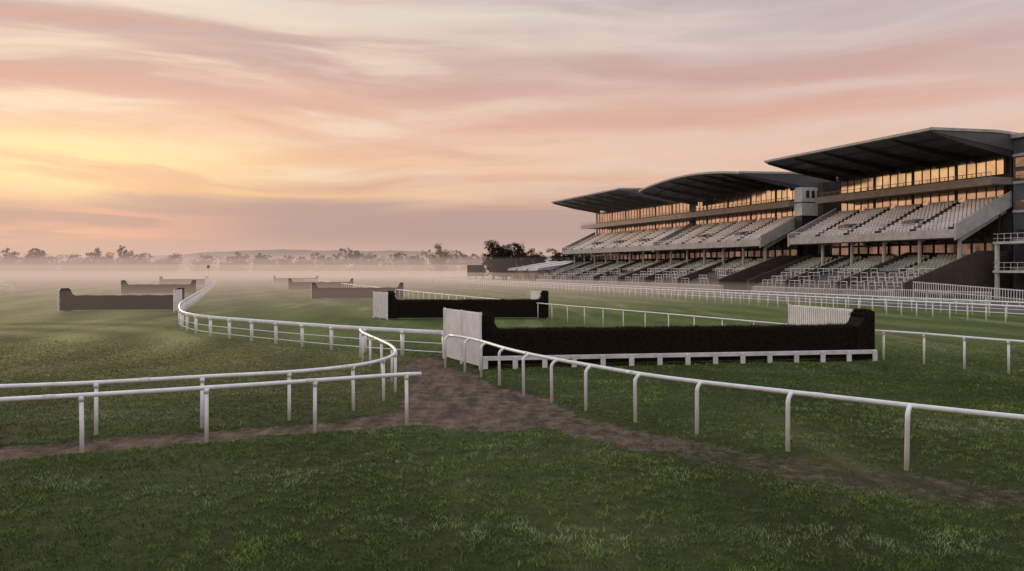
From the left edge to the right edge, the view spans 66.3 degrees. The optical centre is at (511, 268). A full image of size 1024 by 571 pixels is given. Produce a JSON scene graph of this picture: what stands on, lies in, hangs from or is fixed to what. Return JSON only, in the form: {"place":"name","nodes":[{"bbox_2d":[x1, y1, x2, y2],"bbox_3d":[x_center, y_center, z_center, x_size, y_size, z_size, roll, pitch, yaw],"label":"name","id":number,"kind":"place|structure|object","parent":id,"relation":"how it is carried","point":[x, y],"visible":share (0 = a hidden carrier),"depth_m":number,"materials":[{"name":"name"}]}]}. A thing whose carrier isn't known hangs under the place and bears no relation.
{"place":"outdoors","nodes":[
{"label":"outdoors","id":0,"kind":"place"},
{"bbox_2d":[16,249,547,269],"bbox_3d":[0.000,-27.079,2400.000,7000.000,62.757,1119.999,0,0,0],"label":"hills","id":1,"kind":"structure","parent":0,"point":[282,253],"depth_m":2152.16,"materials":[{"name":"green plant"}]},
{"bbox_2d":[0,270,1023,570],"bbox_3d":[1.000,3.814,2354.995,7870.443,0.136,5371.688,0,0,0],"label":"ground","id":2,"kind":"structure","parent":0,"point":[450,396],"depth_m":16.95,"materials":[{"name":"green plant"}]},
{"bbox_2d":[0,281,12,293],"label":"running rail","id":3,"kind":"object","parent":2,"relation":"on","point":[4,287],"visible":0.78,"depth_m":127.38,"materials":[{"name":"white paint"}]},
{"bbox_2d":[58,288,183,311],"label":"steeplechase fence","id":4,"kind":"object","parent":2,"relation":"on","point":[68,299],"visible":0.9,"depth_m":70.49,"materials":[{"name":"brown wood"}]},
{"bbox_2d":[120,280,195,293],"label":"steeplechase fence","id":5,"kind":"object","parent":2,"relation":"on","point":[125,287],"visible":0.91,"depth_m":119.99,"materials":[{"name":"brown wood"}]},
{"bbox_2d":[159,276,207,284],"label":"steeplechase fence","id":6,"kind":"object","parent":2,"relation":"on","point":[204,281],"visible":0.86,"depth_m":181.91,"materials":[{"name":"brown wood"}]},
{"bbox_2d":[0,328,396,434],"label":"running rail","id":7,"kind":"object","parent":2,"relation":"on","point":[202,378],"visible":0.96,"depth_m":19.24,"materials":[{"name":"white plastic"}]},
{"bbox_2d":[3,275,407,279],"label":"running rail","id":8,"kind":"object","parent":2,"relation":"on","point":[169,276],"visible":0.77,"depth_m":267.72,"materials":[{"name":"white paint"}]},
{"bbox_2d":[0,372,421,452],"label":"running rail","id":9,"kind":"object","parent":2,"relation":"on","point":[206,389],"visible":0.93,"depth_m":17.10,"materials":[{"name":"white plastic"}]},
{"bbox_2d":[0,245,590,275],"bbox_3d":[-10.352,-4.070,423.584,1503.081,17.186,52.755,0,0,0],"label":"distant trees","id":10,"kind":"object","parent":2,"relation":"on","point":[198,269],"visible":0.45,"depth_m":406.89,"materials":[{"name":"green plant"}]},
{"bbox_2d":[273,275,318,282],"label":"steeplechase fence","id":11,"kind":"object","parent":2,"relation":"on","point":[285,280],"visible":0.73,"depth_m":206.44,"materials":[{"name":"brown wood"}]},
{"bbox_2d":[178,275,442,357],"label":"running rail","id":12,"kind":"object","parent":2,"relation":"on","point":[186,304],"visible":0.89,"depth_m":39.46,"materials":[{"name":"white paint"}]},
{"bbox_2d":[288,278,352,289],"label":"steeplechase fence","id":13,"kind":"object","parent":2,"relation":"on","point":[292,285],"visible":0.88,"depth_m":142.01,"materials":[{"name":"brown wood"}]},
{"bbox_2d":[311,282,403,298],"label":"steeplechase fence","id":14,"kind":"object","parent":2,"relation":"on","point":[343,292],"visible":0.88,"depth_m":98.90,"materials":[{"name":"brown wood"}]},
{"bbox_2d":[428,243,451,276],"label":"tree","id":15,"kind":"object","parent":2,"relation":"on","point":[442,262],"visible":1,"depth_m":364.28,"materials":[{"name":"green plant"}]},
{"bbox_2d":[373,290,548,319],"bbox_3d":[-4.024,2.765,60.679,13.430,2.270,3.822,0,0,-5],"label":"steeplechase fence","id":16,"kind":"object","parent":2,"relation":"on","point":[387,305],"visible":0.98,"depth_m":59.23,"materials":[{"name":"black plant"}]},
{"bbox_2d":[467,265,483,281],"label":"race display board","id":17,"kind":"object","parent":2,"relation":"on","point":[475,270],"visible":0.88,"depth_m":222.00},
{"bbox_2d":[481,240,507,279],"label":"tree","id":18,"kind":"object","parent":2,"relation":"on","point":[492,265],"visible":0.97,"depth_m":242.21,"materials":[{"name":"green plant"}]},
{"bbox_2d":[490,246,511,279],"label":"tree","id":19,"kind":"object","parent":2,"relation":"on","point":[501,273],"visible":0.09,"depth_m":254.60,"materials":[{"name":"green plant"}]},
{"bbox_2d":[496,244,516,280],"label":"tree","id":20,"kind":"object","parent":2,"relation":"on","point":[506,254],"visible":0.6,"depth_m":246.05,"materials":[{"name":"green plant"}]},
{"bbox_2d":[505,242,531,276],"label":"tree","id":21,"kind":"object","parent":2,"relation":"on","point":[518,259],"visible":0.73,"depth_m":243.08,"materials":[{"name":"green plant"}]},
{"bbox_2d":[519,248,540,265],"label":"tree","id":22,"kind":"object","parent":2,"relation":"on","point":[532,261],"visible":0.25,"depth_m":248.20,"materials":[{"name":"green plant"}]},
{"bbox_2d":[508,261,558,280],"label":"marquee tent","id":23,"kind":"object","parent":2,"relation":"on","point":[516,275],"visible":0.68,"depth_m":238.84,"materials":[{"name":"fabric"}]},
{"bbox_2d":[533,252,550,270],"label":"tree","id":24,"kind":"object","parent":2,"relation":"on","point":[539,259],"visible":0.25,"depth_m":246.12,"materials":[{"name":"green plant"}]},
{"bbox_2d":[517,261,573,281],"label":"marquee tent","id":25,"kind":"object","parent":2,"relation":"on","point":[527,275],"visible":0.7,"depth_m":229.37,"materials":[{"name":"fabric"}]},
{"bbox_2d":[524,273,529,278],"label":"windows","id":26,"kind":"structure","parent":25,"relation":"in","point":[528,274],"depth_m":228.24,"materials":[{"name":"glass"}]},
{"bbox_2d":[306,279,787,326],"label":"running rail","id":27,"kind":"object","parent":2,"relation":"on","point":[584,307],"visible":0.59,"depth_m":50.30,"materials":[{"name":"white paint"}]},
{"bbox_2d":[528,262,570,281],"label":"marquee tent","id":28,"kind":"object","parent":2,"relation":"on","point":[535,270],"visible":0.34,"depth_m":219.19,"materials":[{"name":"fabric"}]},
{"bbox_2d":[550,252,568,261],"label":"tree","id":29,"kind":"object","parent":2,"relation":"on","point":[557,257],"visible":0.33,"depth_m":268.90,"materials":[{"name":"green plant"}]},
{"bbox_2d":[564,254,585,260],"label":"tree","id":30,"kind":"object","parent":2,"relation":"on","point":[571,257],"visible":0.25,"depth_m":271.55,"materials":[{"name":"green plant"}]},
{"bbox_2d":[578,254,590,259],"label":"tree","id":31,"kind":"object","parent":2,"relation":"on","point":[587,256],"visible":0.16,"depth_m":273.54,"materials":[{"name":"green plant"}]},
{"bbox_2d":[535,188,693,285],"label":"grandstand","id":32,"kind":"object","parent":2,"relation":"on","point":[631,225],"visible":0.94,"depth_m":193.39,"materials":[{"name":"concrete"}]},
{"bbox_2d":[595,201,689,233],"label":"window frames","id":33,"kind":"structure","parent":32,"relation":"in","point":[666,203],"depth_m":197.28,"materials":[{"name":"black metal"}]},
{"bbox_2d":[537,279,722,290],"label":"white picket fence","id":34,"kind":"object","parent":2,"relation":"on","point":[706,286],"visible":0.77,"depth_m":157.64,"materials":[{"name":"plastic"}]},
{"bbox_2d":[443,304,877,369],"bbox_3d":[5.951,2.765,33.929,17.758,2.270,6.424,0,0,-9],"label":"steeplechase fence","id":35,"kind":"object","parent":2,"relation":"on","point":[805,333],"visible":0.96,"depth_m":31.33,"materials":[{"name":"black plant"}]},
{"bbox_2d":[386,276,1023,322],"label":"running rail","id":36,"kind":"object","parent":2,"relation":"on","point":[798,296],"visible":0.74,"depth_m":79.57,"materials":[{"name":"white paint"}]},
{"bbox_2d":[426,277,1023,317],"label":"running rail","id":37,"kind":"object","parent":2,"relation":"on","point":[860,301],"visible":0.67,"depth_m":83.93,"materials":[{"name":"white paint"}]},
{"bbox_2d":[620,171,837,290],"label":"grandstand","id":38,"kind":"object","parent":2,"relation":"on","point":[735,236],"visible":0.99,"depth_m":149.97,"materials":[{"name":"concrete"}]},
{"bbox_2d":[695,187,792,224],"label":"window frames","id":39,"kind":"structure","parent":38,"relation":"in","point":[767,188],"depth_m":158.64,"materials":[{"name":"black metal"}]},
{"bbox_2d":[444,334,1023,470],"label":"running rail","id":40,"kind":"object","parent":2,"relation":"on","point":[791,393],"visible":0.98,"depth_m":17.65,"materials":[{"name":"white plastic"}]},
{"bbox_2d":[753,286,887,297],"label":"white picket fence","id":41,"kind":"object","parent":2,"relation":"on","point":[817,290],"visible":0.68,"depth_m":111.09,"materials":[{"name":"plastic"}]},
{"bbox_2d":[747,127,1023,298],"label":"grandstand","id":42,"kind":"object","parent":2,"relation":"on","point":[942,205],"visible":1,"depth_m":110.69,"materials":[{"name":"concrete"}]},
{"bbox_2d":[838,153,1006,210],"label":"window frames","id":43,"kind":"structure","parent":42,"relation":"in","point":[995,155],"depth_m":116.26,"materials":[{"name":"black metal"}]},
{"bbox_2d":[1016,157,1023,266],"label":"tower windows","id":44,"kind":"structure","parent":42,"relation":"in","point":[1019,161],"depth_m":102.62,"materials":[{"name":"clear glass"}]},
{"bbox_2d":[878,288,990,303],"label":"white picket fence","id":45,"kind":"object","parent":2,"relation":"on","point":[884,289],"visible":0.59,"depth_m":90.51,"materials":[{"name":"plastic"}]},
{"bbox_2d":[875,330,1023,373],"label":"running rail","id":46,"kind":"object","parent":2,"relation":"on","point":[1008,341],"visible":0.8,"depth_m":29.79,"materials":[{"name":"white plastic"}]},
{"bbox_2d":[913,281,1023,304],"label":"white picket fence","id":47,"kind":"object","parent":2,"relation":"on","point":[970,294],"visible":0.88,"depth_m":82.93,"materials":[{"name":"plastic"}]},
{"bbox_2d":[0,0,1023,260],"label":"sky","id":48,"kind":"structure","parent":0,"point":[154,127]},
{"bbox_2d":[449,281,1023,313],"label":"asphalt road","id":49,"kind":"structure","parent":0,"point":[923,305],"depth_m":99.64,"materials":[{"name":"grey asphalt"}]}
]}

